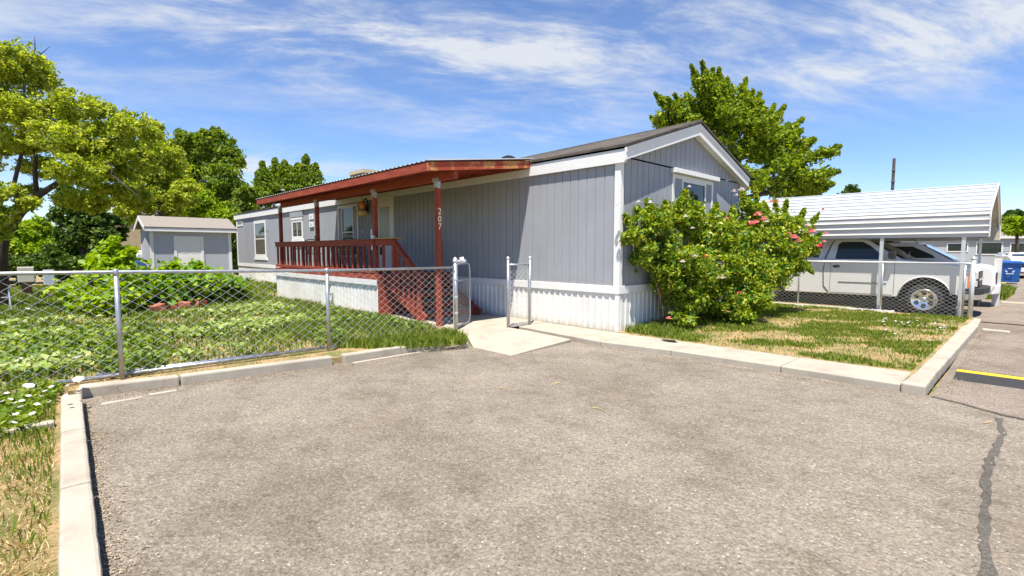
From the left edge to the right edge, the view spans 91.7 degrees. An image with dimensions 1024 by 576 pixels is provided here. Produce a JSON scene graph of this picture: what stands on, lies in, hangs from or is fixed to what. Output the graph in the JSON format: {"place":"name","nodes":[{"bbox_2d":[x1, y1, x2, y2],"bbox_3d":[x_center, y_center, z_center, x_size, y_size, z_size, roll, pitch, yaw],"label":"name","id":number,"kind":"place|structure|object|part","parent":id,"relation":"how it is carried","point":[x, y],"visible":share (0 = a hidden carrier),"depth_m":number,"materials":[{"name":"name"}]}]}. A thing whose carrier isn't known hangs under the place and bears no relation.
{"place":"outdoors","nodes":[
{"label":"outdoors","id":0,"kind":"place"},
{"bbox_2d":[0,390,56,575],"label":"grass","id":1,"kind":"structure","parent":0,"point":[21,435],"depth_m":3.54,"materials":[{"name":"green plant"}]},
{"bbox_2d":[22,383,34,387],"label":"bindweed flower","id":2,"kind":"object","parent":1,"relation":"on","point":[27,385],"visible":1,"depth_m":4.99,"materials":[{"name":"white plant"}]},
{"bbox_2d":[72,376,83,381],"bbox_3d":[-4.569,0.965,5.234,0.104,0.024,0.090,31,29,30],"label":"bindweed flower","id":3,"kind":"object","parent":1,"relation":"on","point":[77,379],"visible":1,"depth_m":5.24,"materials":[{"name":"white plant"}]},
{"bbox_2d":[94,213,146,248],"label":"tan house","id":4,"kind":"structure","parent":0,"point":[134,238],"depth_m":37.38,"materials":[{"name":"paint"}]},
{"bbox_2d":[396,313,511,327],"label":"path","id":5,"kind":"structure","parent":0,"point":[481,317],"depth_m":10.83,"materials":[{"name":"concrete"}]},
{"bbox_2d":[274,239,481,321],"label":"porch deck","id":6,"kind":"structure","parent":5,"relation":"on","point":[383,302],"depth_m":11.93,"materials":[{"name":"red wood"}]},
{"bbox_2d":[303,239,320,265],"bbox_3d":[-6.313,-1.110,15.819,0.527,0.915,0.618,-3,5,-34],"label":"patio chair","id":7,"kind":"object","parent":6,"relation":"on","point":[307,248],"visible":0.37,"depth_m":15.86,"materials":[{"name":"black metal"}]},
{"bbox_2d":[330,237,355,267],"bbox_3d":[-4.864,-1.002,14.390,0.618,0.915,0.527,4,6,41],"label":"patio chair","id":8,"kind":"object","parent":6,"relation":"on","point":[344,249],"visible":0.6,"depth_m":14.21,"materials":[{"name":"black metal"}]},
{"bbox_2d":[340,246,362,264],"bbox_3d":[-5.044,-1.104,15.739,0.527,0.915,0.618,4,6,41],"label":"patio chair","id":9,"kind":"object","parent":6,"relation":"on","point":[354,253],"visible":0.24,"depth_m":15.72,"materials":[{"name":"black metal"}]},
{"bbox_2d":[373,237,404,238],"bbox_3d":[-2.745,-1.123,11.122,0.712,0.034,0.323,3,5,31],"label":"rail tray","id":10,"kind":"object","parent":6,"relation":"on","point":[388,237],"visible":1,"depth_m":11.06,"materials":[{"name":"brown wood"}]},
{"bbox_2d":[445,318,544,335],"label":"path","id":11,"kind":"structure","parent":0,"point":[496,326],"depth_m":9.70,"materials":[{"name":"concrete"}]},
{"bbox_2d":[506,256,530,327],"bbox_3d":[0.140,0.081,9.746,0.663,1.400,0.066,-4,6,-44],"label":"gate","id":12,"kind":"object","parent":11,"relation":"on","point":[528,298],"visible":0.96,"depth_m":9.77,"materials":[{"name":"metal"}]},
{"bbox_2d":[0,273,1001,575],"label":"ground","id":13,"kind":"structure","parent":0,"point":[54,509],"depth_m":6.54,"materials":[{"name":"soil"}]},
{"bbox_2d":[1,285,11,305],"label":"stepladder","id":14,"kind":"object","parent":13,"relation":"on","point":[9,299],"visible":0.36,"depth_m":13.10,"materials":[{"name":"silver metal"}]},
{"bbox_2d":[17,267,34,294],"bbox_3d":[-16.017,-0.220,16.396,0.400,0.950,0.400,-4,6,-44],"label":"utility pedestal","id":15,"kind":"object","parent":13,"relation":"on","point":[30,279],"visible":0.86,"depth_m":16.29,"materials":[{"name":"beige metal"}]},
{"bbox_2d":[0,419,53,436],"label":"edging","id":16,"kind":"object","parent":13,"relation":"on","point":[50,423],"visible":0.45,"depth_m":4.13,"materials":[{"name":"concrete"}]},
{"bbox_2d":[0,376,67,435],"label":"ground cover","id":17,"kind":"object","parent":13,"relation":"on","point":[23,418],"visible":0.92,"depth_m":4.64,"materials":[{"name":"green plant"}]},
{"bbox_2d":[8,213,61,283],"bbox_3d":[-21.399,-1.721,22.019,2.992,3.140,2.142,0,4,3],"label":"round tree","id":18,"kind":"object","parent":13,"relation":"on","point":[32,234],"visible":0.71,"depth_m":21.57,"materials":[{"name":"green plant"}]},
{"bbox_2d":[8,248,78,286],"bbox_3d":[-19.955,-0.908,20.011,5.185,1.916,2.223,0,4,-2],"label":"hedge","id":19,"kind":"object","parent":13,"relation":"on","point":[34,260],"visible":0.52,"depth_m":19.55,"materials":[{"name":"green plant"}]},
{"bbox_2d":[43,270,54,293],"bbox_3d":[-15.403,-0.181,16.541,0.280,0.850,0.250,-4,6,-44],"label":"utility pedestal","id":20,"kind":"object","parent":13,"relation":"on","point":[47,279],"visible":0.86,"depth_m":16.45,"materials":[{"name":"silver metal"}]},
{"bbox_2d":[40,182,129,270],"bbox_3d":[-16.213,-2.015,19.099,2.902,4.153,2.397,-4,6,-44],"label":"ivy tree","id":21,"kind":"object","parent":13,"relation":"on","point":[80,235],"visible":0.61,"depth_m":18.69,"materials":[{"name":"green plant"}]},
{"bbox_2d":[0,36,171,305],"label":"willow tree","id":22,"kind":"object","parent":13,"relation":"on","point":[65,136],"visible":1,"depth_m":12.91,"materials":[{"name":"green plant"}]},
{"bbox_2d":[41,235,180,316],"bbox_3d":[-9.595,-0.320,11.960,2.613,1.937,2.368,2,5,21],"label":"vine bush","id":23,"kind":"object","parent":13,"relation":"on","point":[107,254],"visible":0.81,"depth_m":11.55,"materials":[{"name":"green plant"}]},
{"bbox_2d":[136,249,141,257],"bbox_3d":[-23.590,-1.915,34.706,2.240,1.545,5.038,3,5,36],"label":"parked car","id":24,"kind":"object","parent":13,"relation":"on","point":[139,255],"visible":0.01,"depth_m":32.30,"materials":[{"name":"white paint"}]},
{"bbox_2d":[134,260,146,268],"bbox_3d":[-14.993,-0.548,19.524,1.209,1.130,1.240,-4,6,-44],"label":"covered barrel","id":25,"kind":"object","parent":13,"relation":"on","point":[141,264],"visible":0.12,"depth_m":19.48,"materials":[{"name":"blue plastic"}]},
{"bbox_2d":[107,140,205,226],"bbox_3d":[-17.121,-3.921,24.395,4.398,7.131,3.022,-1,4,-11],"label":"young tree","id":26,"kind":"object","parent":13,"relation":"on","point":[172,196],"visible":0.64,"depth_m":23.83,"materials":[{"name":"green plant"}]},
{"bbox_2d":[148,303,166,311],"bbox_3d":[-8.424,0.488,11.808,0.380,0.247,0.276,3,5,34],"label":"brick","id":27,"kind":"object","parent":13,"relation":"on","point":[157,308],"visible":0.51,"depth_m":11.72,"materials":[{"name":"red brick"}]},
{"bbox_2d":[158,301,176,309],"bbox_3d":[-8.508,0.449,12.287,0.380,0.202,0.242,-3,5,-34],"label":"brick","id":28,"kind":"object","parent":13,"relation":"on","point":[170,307],"visible":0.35,"depth_m":12.22,"materials":[{"name":"red brick"}]},
{"bbox_2d":[133,215,236,273],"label":"garden shed","id":29,"kind":"structure","parent":13,"relation":"on","point":[206,241],"depth_m":21.51,"materials":[{"name":"white wood"}]},
{"bbox_2d":[176,238,201,265],"bbox_3d":[-13.927,-1.163,21.474,0.898,1.939,0.016,-4,6,-44],"label":"door","id":30,"kind":"structure","parent":29,"relation":"in","point":[187,249],"depth_m":21.41,"materials":[{"name":"white metal"}]},
{"bbox_2d":[178,301,191,307],"bbox_3d":[-8.109,0.447,12.321,0.258,0.222,0.380,-2,5,-27],"label":"brick","id":31,"kind":"object","parent":13,"relation":"on","point":[180,303],"visible":0.53,"depth_m":12.17,"materials":[{"name":"red brick"}]},
{"bbox_2d":[95,351,278,375],"bbox_3d":[-4.098,0.971,6.448,2.005,0.044,0.044,-4,6,-40],"label":"steel pipe","id":32,"kind":"object","parent":13,"relation":"on","point":[105,373],"visible":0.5,"depth_m":6.35,"materials":[{"name":"grey metal"}]},
{"bbox_2d":[136,233,238,273],"bbox_3d":[-20.804,-2.338,30.718,10.310,3.139,3.630,0,4,6],"label":"hedge","id":33,"kind":"object","parent":13,"relation":"on","point":[234,257],"visible":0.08,"depth_m":30.70,"materials":[{"name":"green plant"}]},
{"bbox_2d":[125,256,254,310],"bbox_3d":[-8.731,-0.179,13.511,2.251,1.394,3.945,2,5,20],"label":"vine bush","id":34,"kind":"object","parent":13,"relation":"on","point":[191,265],"visible":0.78,"depth_m":13.10,"materials":[{"name":"green plant"}]},
{"bbox_2d":[55,345,334,383],"bbox_3d":[-3.843,0.960,6.471,3.106,0.064,0.044,-4,6,-41],"label":"steel pipe","id":35,"kind":"object","parent":13,"relation":"on","point":[188,365],"visible":0.73,"depth_m":6.28,"materials":[{"name":"grey metal"}]},
{"bbox_2d":[192,299,206,306],"bbox_3d":[-8.172,0.405,12.904,0.380,0.247,0.276,1,5,17],"label":"brick","id":36,"kind":"object","parent":13,"relation":"on","point":[195,303],"visible":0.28,"depth_m":12.78,"materials":[{"name":"red brick"}]},
{"bbox_2d":[163,125,256,208],"bbox_3d":[-22.802,-6.542,36.292,9.402,10.555,5.152,2,5,22],"label":"elm tree","id":37,"kind":"object","parent":13,"relation":"on","point":[214,149],"visible":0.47,"depth_m":35.29,"materials":[{"name":"green plant"}]},
{"bbox_2d":[182,184,240,235],"bbox_3d":[-17.878,-3.438,29.371,4.105,5.416,2.690,0,4,-6],"label":"young tree","id":38,"kind":"object","parent":13,"relation":"on","point":[209,208],"visible":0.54,"depth_m":28.70,"materials":[{"name":"green plant"}]},
{"bbox_2d":[0,300,427,378],"bbox_3d":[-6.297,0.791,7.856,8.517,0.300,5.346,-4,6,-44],"label":"ground cover","id":39,"kind":"object","parent":13,"relation":"on","point":[34,340],"visible":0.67,"depth_m":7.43,"materials":[{"name":"green plant"}]},
{"bbox_2d":[0,257,457,391],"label":"chain link fence","id":40,"kind":"object","parent":13,"relation":"on","point":[115,273],"visible":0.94,"depth_m":6.34,"materials":[{"name":"metal"}]},
{"bbox_2d":[458,257,470,326],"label":"chain link gate","id":41,"kind":"structure","parent":40,"relation":"attached to","point":[462,260],"depth_m":9.86,"materials":[{"name":"metal"}]},
{"bbox_2d":[0,278,460,389],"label":"grass","id":42,"kind":"structure","parent":13,"relation":"on","point":[50,309],"depth_m":9.54,"materials":[{"name":"green plant"}]},
{"bbox_2d":[224,183,264,267],"bbox_3d":[-18.648,-4.103,34.095,3.188,6.142,2.702,-4,6,-44],"label":"dense tree","id":43,"kind":"object","parent":13,"relation":"on","point":[243,199],"visible":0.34,"depth_m":33.54,"materials":[{"name":"green plant"}]},
{"bbox_2d":[250,153,326,208],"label":"poplar tree","id":44,"kind":"object","parent":13,"relation":"on","point":[285,175],"visible":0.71,"depth_m":41.61,"materials":[{"name":"green plant"}]},
{"bbox_2d":[284,304,468,348],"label":"grass","id":45,"kind":"structure","parent":13,"relation":"on","point":[440,337],"depth_m":8.33,"materials":[{"name":"green plant"}]},
{"bbox_2d":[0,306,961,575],"bbox_3d":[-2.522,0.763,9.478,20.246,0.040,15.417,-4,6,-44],"label":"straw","id":46,"kind":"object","parent":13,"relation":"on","point":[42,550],"visible":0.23,"depth_m":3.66,"materials":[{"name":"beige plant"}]},
{"bbox_2d":[233,119,750,331],"bbox_3d":[-4.148,-2.075,19.088,5.540,4.280,23.506,-4,6,-44],"label":"mobile home","id":47,"kind":"object","parent":13,"relation":"on","point":[556,215],"visible":0.56,"depth_m":10.72,"materials":[{"name":"grey metal"}]},
{"bbox_2d":[237,221,242,226],"bbox_3d":[-13.730,-3.248,25.073,0.030,0.270,0.900,-4,6,-44],"label":"window","id":48,"kind":"structure","parent":47,"relation":"in","point":[239,223],"depth_m":25.04,"materials":[{"name":"white glass"}]},
{"bbox_2d":[254,220,266,256],"bbox_3d":[-11.646,-2.271,22.983,0.030,1.680,1.600,-4,6,-44],"label":"window","id":49,"kind":"structure","parent":47,"relation":"in","point":[259,226],"depth_m":22.96,"materials":[{"name":"white glass"}]},
{"bbox_2d":[291,219,302,238],"bbox_3d":[-8.527,-2.330,19.740,0.030,0.750,1.120,-4,6,-44],"label":"window","id":50,"kind":"structure","parent":47,"relation":"in","point":[297,225],"depth_m":19.72,"materials":[{"name":"white glass"}]},
{"bbox_2d":[337,203,358,256],"bbox_3d":[-5.480,-1.906,16.602,0.038,1.720,1.480,-4,6,-44],"label":"window","id":51,"kind":"structure","parent":47,"relation":"in","point":[348,226],"depth_m":16.57,"materials":[{"name":"grey glass"}]},
{"bbox_2d":[349,169,377,176],"bbox_3d":[-5.786,-4.201,20.007,1.060,0.940,1.160,-4,6,-44],"label":"rooftop cooler","id":52,"kind":"object","parent":47,"relation":"on","point":[359,172],"visible":0.2,"depth_m":19.50,"materials":[{"name":"beige metal"}]},
{"bbox_2d":[363,198,367,211],"bbox_3d":[-4.606,-2.556,15.512,0.250,0.502,0.286,-1,5,-15],"label":"wall lantern","id":53,"kind":"object","parent":47,"relation":"attached to","point":[366,208],"depth_m":15.43,"materials":[{"name":"black metal"}]},
{"bbox_2d":[378,200,391,267],"bbox_3d":[-3.811,-1.568,14.898,0.034,2.065,0.840,-4,6,-44],"label":"door","id":54,"kind":"structure","parent":47,"relation":"in","point":[384,207],"depth_m":14.84,"materials":[{"name":"beige glass"}]},
{"bbox_2d":[256,158,533,325],"bbox_3d":[-3.693,-1.188,12.936,2.662,3.446,9.240,-4,6,-44],"label":"porch awning","id":55,"kind":"object","parent":47,"relation":"attached to","point":[436,173],"visible":0.96,"depth_m":10.41,"materials":[{"name":"red wood"}]},
{"bbox_2d":[356,201,367,232],"bbox_3d":[-4.278,-2.129,14.194,0.330,1.110,0.330,-4,6,-44],"label":"wind chime","id":56,"kind":"object","parent":55,"relation":"hanging from","point":[361,212],"visible":0.98,"depth_m":14.11,"materials":[{"name":"orange"}]},
{"bbox_2d":[672,173,713,248],"bbox_3d":[3.970,-1.516,10.895,1.890,1.770,0.038,-4,6,-44],"label":"window","id":57,"kind":"structure","parent":47,"relation":"in","point":[701,190],"depth_m":10.86,"materials":[{"name":"grey"}]},
{"bbox_2d":[519,323,630,346],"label":"walkway","id":58,"kind":"structure","parent":13,"relation":"on","point":[587,336],"depth_m":9.05,"materials":[{"name":"concrete"}]},
{"bbox_2d":[601,335,694,355],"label":"walkway","id":59,"kind":"structure","parent":13,"relation":"on","point":[645,344],"depth_m":7.98,"materials":[{"name":"concrete"}]},
{"bbox_2d":[616,185,729,327],"bbox_3d":[3.208,-0.570,9.337,2.800,2.740,1.330,-4,6,-44],"label":"rose bush","id":60,"kind":"object","parent":13,"relation":"on","point":[675,270],"visible":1,"depth_m":9.36,"materials":[{"name":"green plant"}]},
{"bbox_2d":[694,202,782,324],"bbox_3d":[4.588,-0.499,10.337,2.285,2.630,1.714,-4,6,-44],"label":"rose bush","id":61,"kind":"object","parent":13,"relation":"on","point":[743,264],"visible":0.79,"depth_m":10.13,"materials":[{"name":"green plant"}]},
{"bbox_2d":[649,59,842,198],"bbox_3d":[9.887,-4.728,21.032,8.555,9.263,3.793,-1,4,-8],"label":"silver maple","id":62,"kind":"object","parent":13,"relation":"on","point":[722,111],"visible":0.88,"depth_m":20.57,"materials":[{"name":"green plant"}]},
{"bbox_2d":[732,185,827,311],"bbox_3d":[6.057,-0.850,11.398,2.980,2.990,1.490,-2,5,-26],"label":"rose bush","id":63,"kind":"object","parent":13,"relation":"on","point":[781,227],"visible":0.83,"depth_m":11.17,"materials":[{"name":"green plant"}]},
{"bbox_2d":[836,184,860,193],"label":"tree","id":64,"kind":"object","parent":13,"relation":"on","point":[850,188],"visible":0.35,"depth_m":74.56,"materials":[{"name":"green plant"}]},
{"bbox_2d":[773,257,976,317],"bbox_3d":[7.771,-0.162,13.453,0.100,1.440,6.981,-4,6,-44],"label":"chain link fence","id":65,"kind":"object","parent":13,"relation":"on","point":[972,263],"visible":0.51,"depth_m":11.88,"materials":[{"name":"silver metal"}]},
{"bbox_2d":[890,158,895,189],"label":"utility pole","id":66,"kind":"object","parent":13,"relation":"on","point":[892,181],"visible":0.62,"depth_m":59.23,"materials":[{"name":"wood"}]},
{"bbox_2d":[900,372,934,395],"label":"kerb","id":67,"kind":"structure","parent":13,"relation":"on","point":[921,383],"depth_m":5.54,"materials":[{"name":"concrete"}]},
{"bbox_2d":[859,299,1023,324],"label":"carport slab","id":68,"kind":"structure","parent":13,"relation":"on","point":[984,310],"depth_m":12.97,"materials":[{"name":"concrete"}]},
{"bbox_2d":[742,182,1001,316],"bbox_3d":[9.995,-1.294,15.750,5.868,3.330,7.649,-4,6,-44],"label":"carport","id":69,"kind":"object","parent":68,"relation":"on","point":[963,213],"visible":0.62,"depth_m":12.65,"materials":[{"name":"white metal"}]},
{"bbox_2d":[770,238,990,313],"bbox_3d":[9.350,-0.445,14.102,2.320,1.883,6.110,-4,6,-44],"label":"pickup truck","id":70,"kind":"object","parent":68,"relation":"on","point":[858,249],"visible":0.56,"depth_m":12.79,"materials":[{"name":"silver metal"}]},
{"bbox_3d":[9.121,-0.986,13.051,0.143,0.455,1.040,-4,6,-44],"label":"side window","id":71,"kind":"part","parent":70,"relation":"part of","materials":[{"name":"black glass"}]},
{"bbox_2d":[884,241,1000,304],"bbox_3d":[12.058,-0.558,15.829,2.240,1.845,5.038,-4,6,-44],"label":"parked suv","id":72,"kind":"object","parent":68,"relation":"on","point":[932,253],"visible":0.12,"depth_m":14.46,"materials":[{"name":"white paint"}]},
{"bbox_3d":[11.775,-1.073,14.890,0.094,0.340,1.420,-4,6,-44],"label":"side window","id":73,"kind":"part","parent":72,"relation":"part of","materials":[{"name":"black glass"}]},
{"bbox_2d":[991,258,1002,305],"bbox_3d":[13.781,-0.173,14.127,0.080,1.360,0.160,-4,6,-44],"label":"gate post","id":74,"kind":"object","parent":68,"relation":"on","point":[998,268],"visible":0.71,"depth_m":14.08,"materials":[{"name":"white metal"}]},
{"bbox_2d":[917,325,976,382],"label":"kerb","id":75,"kind":"structure","parent":13,"relation":"on","point":[940,361],"depth_m":7.23,"materials":[{"name":"concrete"}]},
{"bbox_2d":[893,231,1023,264],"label":"neighbour home","id":76,"kind":"object","parent":13,"relation":"on","point":[991,249],"visible":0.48,"depth_m":53.45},
{"bbox_2d":[946,243,968,251],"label":"window","id":77,"kind":"structure","parent":76,"relation":"in","point":[951,247],"depth_m":54.99,"materials":[{"name":"white glass"}]},
{"bbox_2d":[975,242,1002,254],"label":"window","id":78,"kind":"structure","parent":76,"relation":"in","point":[988,248],"depth_m":52.97,"materials":[{"name":"white glass"}]},
{"bbox_2d":[1009,242,1023,252],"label":"window","id":79,"kind":"structure","parent":76,"relation":"in","point":[1012,244],"depth_m":51.68,"materials":[{"name":"white glass"}]},
{"bbox_2d":[967,318,980,331],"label":"kerb","id":80,"kind":"structure","parent":13,"relation":"on","point":[975,322],"depth_m":10.26,"materials":[{"name":"concrete"}]},
{"bbox_2d":[985,284,1017,299],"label":"grass","id":81,"kind":"structure","parent":13,"relation":"on","point":[1007,291],"depth_m":16.45,"materials":[{"name":"green plant"}]},
{"bbox_2d":[1001,214,1023,252],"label":"street tree","id":82,"kind":"object","parent":13,"relation":"on","point":[1012,225],"visible":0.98,"depth_m":47.72,"materials":[{"name":"green plant"}]},
{"bbox_2d":[1001,209,1023,222],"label":"street tree","id":83,"kind":"object","parent":13,"relation":"on","point":[1016,212],"visible":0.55,"depth_m":54.65,"materials":[{"name":"green plant"}]},
{"bbox_2d":[0,0,1023,228],"label":"sky","id":84,"kind":"structure","parent":0,"point":[935,87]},
{"bbox_2d":[467,330,571,355],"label":"path","id":85,"kind":"structure","parent":0,"point":[511,343],"depth_m":8.36,"materials":[{"name":"concrete"}]},
{"bbox_2d":[82,332,1023,575],"bbox_3d":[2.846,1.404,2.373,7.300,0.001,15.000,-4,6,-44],"label":"driveway","id":86,"kind":"structure","parent":0,"point":[477,471],"depth_m":3.53,"materials":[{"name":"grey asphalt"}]},
{"bbox_2d":[60,394,85,435],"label":"kerb","id":87,"kind":"structure","parent":86,"relation":"on","point":[72,416],"depth_m":4.43,"materials":[{"name":"concrete"}]},
{"bbox_2d":[59,429,91,492],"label":"kerb","id":88,"kind":"structure","parent":86,"relation":"on","point":[74,464],"depth_m":3.46,"materials":[{"name":"concrete"}]},
{"bbox_2d":[58,483,102,575],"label":"kerb","id":89,"kind":"structure","parent":86,"relation":"on","point":[78,549],"depth_m":2.55,"materials":[{"name":"concrete"}]},
{"bbox_2d":[100,396,142,405],"bbox_3d":[-4.095,1.203,5.221,0.360,0.048,0.090,-4,6,-44],"label":"painted line","id":90,"kind":"object","parent":86,"relation":"on","point":[117,401],"visible":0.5,"depth_m":5.21,"materials":[{"name":"paint"}]},
{"bbox_2d":[78,375,179,397],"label":"kerb","id":91,"kind":"structure","parent":86,"relation":"on","point":[124,386],"depth_m":5.54,"materials":[{"name":"concrete"}]},
{"bbox_2d":[148,389,176,395],"bbox_3d":[-3.872,1.179,5.520,0.260,0.050,0.072,-4,6,-44],"label":"painted line","id":92,"kind":"object","parent":86,"relation":"on","point":[157,393],"visible":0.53,"depth_m":5.50,"materials":[{"name":"paint"}]},
{"bbox_2d":[179,355,332,385],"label":"kerb","id":93,"kind":"structure","parent":86,"relation":"on","point":[243,371],"depth_m":6.26,"materials":[{"name":"concrete"}]},
{"bbox_2d":[340,343,442,362],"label":"kerb","id":94,"kind":"structure","parent":86,"relation":"on","point":[350,357],"depth_m":7.30,"materials":[{"name":"concrete"}]},
{"bbox_2d":[353,346,455,363],"bbox_3d":[-1.587,1.024,7.561,1.754,0.050,0.083,-4,6,-43],"label":"gutter strip","id":95,"kind":"object","parent":86,"relation":"on","point":[403,354],"visible":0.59,"depth_m":7.50,"materials":[{"name":"concrete"}]},
{"bbox_2d":[932,396,1023,419],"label":"road joint","id":96,"kind":"object","parent":86,"relation":"on","point":[980,408],"visible":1,"depth_m":4.94,"materials":[{"name":"black asphalt"}]},
{"bbox_2d":[977,417,1006,575],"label":"tar crack","id":97,"kind":"object","parent":86,"relation":"on","point":[987,568],"visible":1,"depth_m":3.04,"materials":[{"name":"grey asphalt"}]},
{"bbox_2d":[671,343,797,371],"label":"curb","id":98,"kind":"structure","parent":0,"point":[746,358],"depth_m":7.07,"materials":[{"name":"concrete"}]},
{"bbox_2d":[624,303,968,370],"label":"grass","id":99,"kind":"structure","parent":0,"point":[653,328],"depth_m":9.10,"materials":[{"name":"green plant"}]},
{"bbox_2d":[781,358,910,390],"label":"curb","id":100,"kind":"structure","parent":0,"point":[882,378],"depth_m":6.11,"materials":[{"name":"concrete"}]},
{"bbox_2d":[928,265,1006,395],"bbox_3d":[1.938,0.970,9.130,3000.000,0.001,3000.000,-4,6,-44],"label":"terrain","id":101,"kind":"structure","parent":0,"point":[932,390],"depth_m":6.25,"materials":[{"name":"grey concrete"}]},
{"bbox_2d":[931,274,1023,417],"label":"road","id":102,"kind":"structure","parent":0,"point":[1001,353],"depth_m":6.80,"materials":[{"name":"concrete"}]},
{"bbox_2d":[954,369,1023,388],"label":"speed bump","id":103,"kind":"object","parent":102,"relation":"on","point":[996,379],"visible":1,"depth_m":6.01,"materials":[{"name":"black rubber"}]},
{"bbox_2d":[982,328,1009,333],"bbox_3d":[9.433,0.852,9.687,0.243,0.070,0.450,-3,5,-33],"label":"painted line","id":104,"kind":"object","parent":102,"relation":"on","point":[995,330],"visible":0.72,"depth_m":9.62,"materials":[{"name":"paint"}]},
{"bbox_2d":[994,253,1023,273],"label":"parked car","id":105,"kind":"object","parent":102,"relation":"on","point":[1013,256],"visible":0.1,"depth_m":28.57,"materials":[{"name":"white metal"}]},
{"bbox_2d":[1001,260,1023,281],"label":"recycling bin","id":106,"kind":"object","parent":102,"relation":"on","point":[1011,270],"visible":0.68,"depth_m":23.28,"materials":[{"name":"blue plastic"}]},
{"bbox_2d":[1001,301,1023,303],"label":"gutter strip","id":107,"kind":"object","parent":102,"relation":"on","point":[1012,302],"visible":0.57,"depth_m":14.77,"materials":[{"name":"concrete"}]}
]}

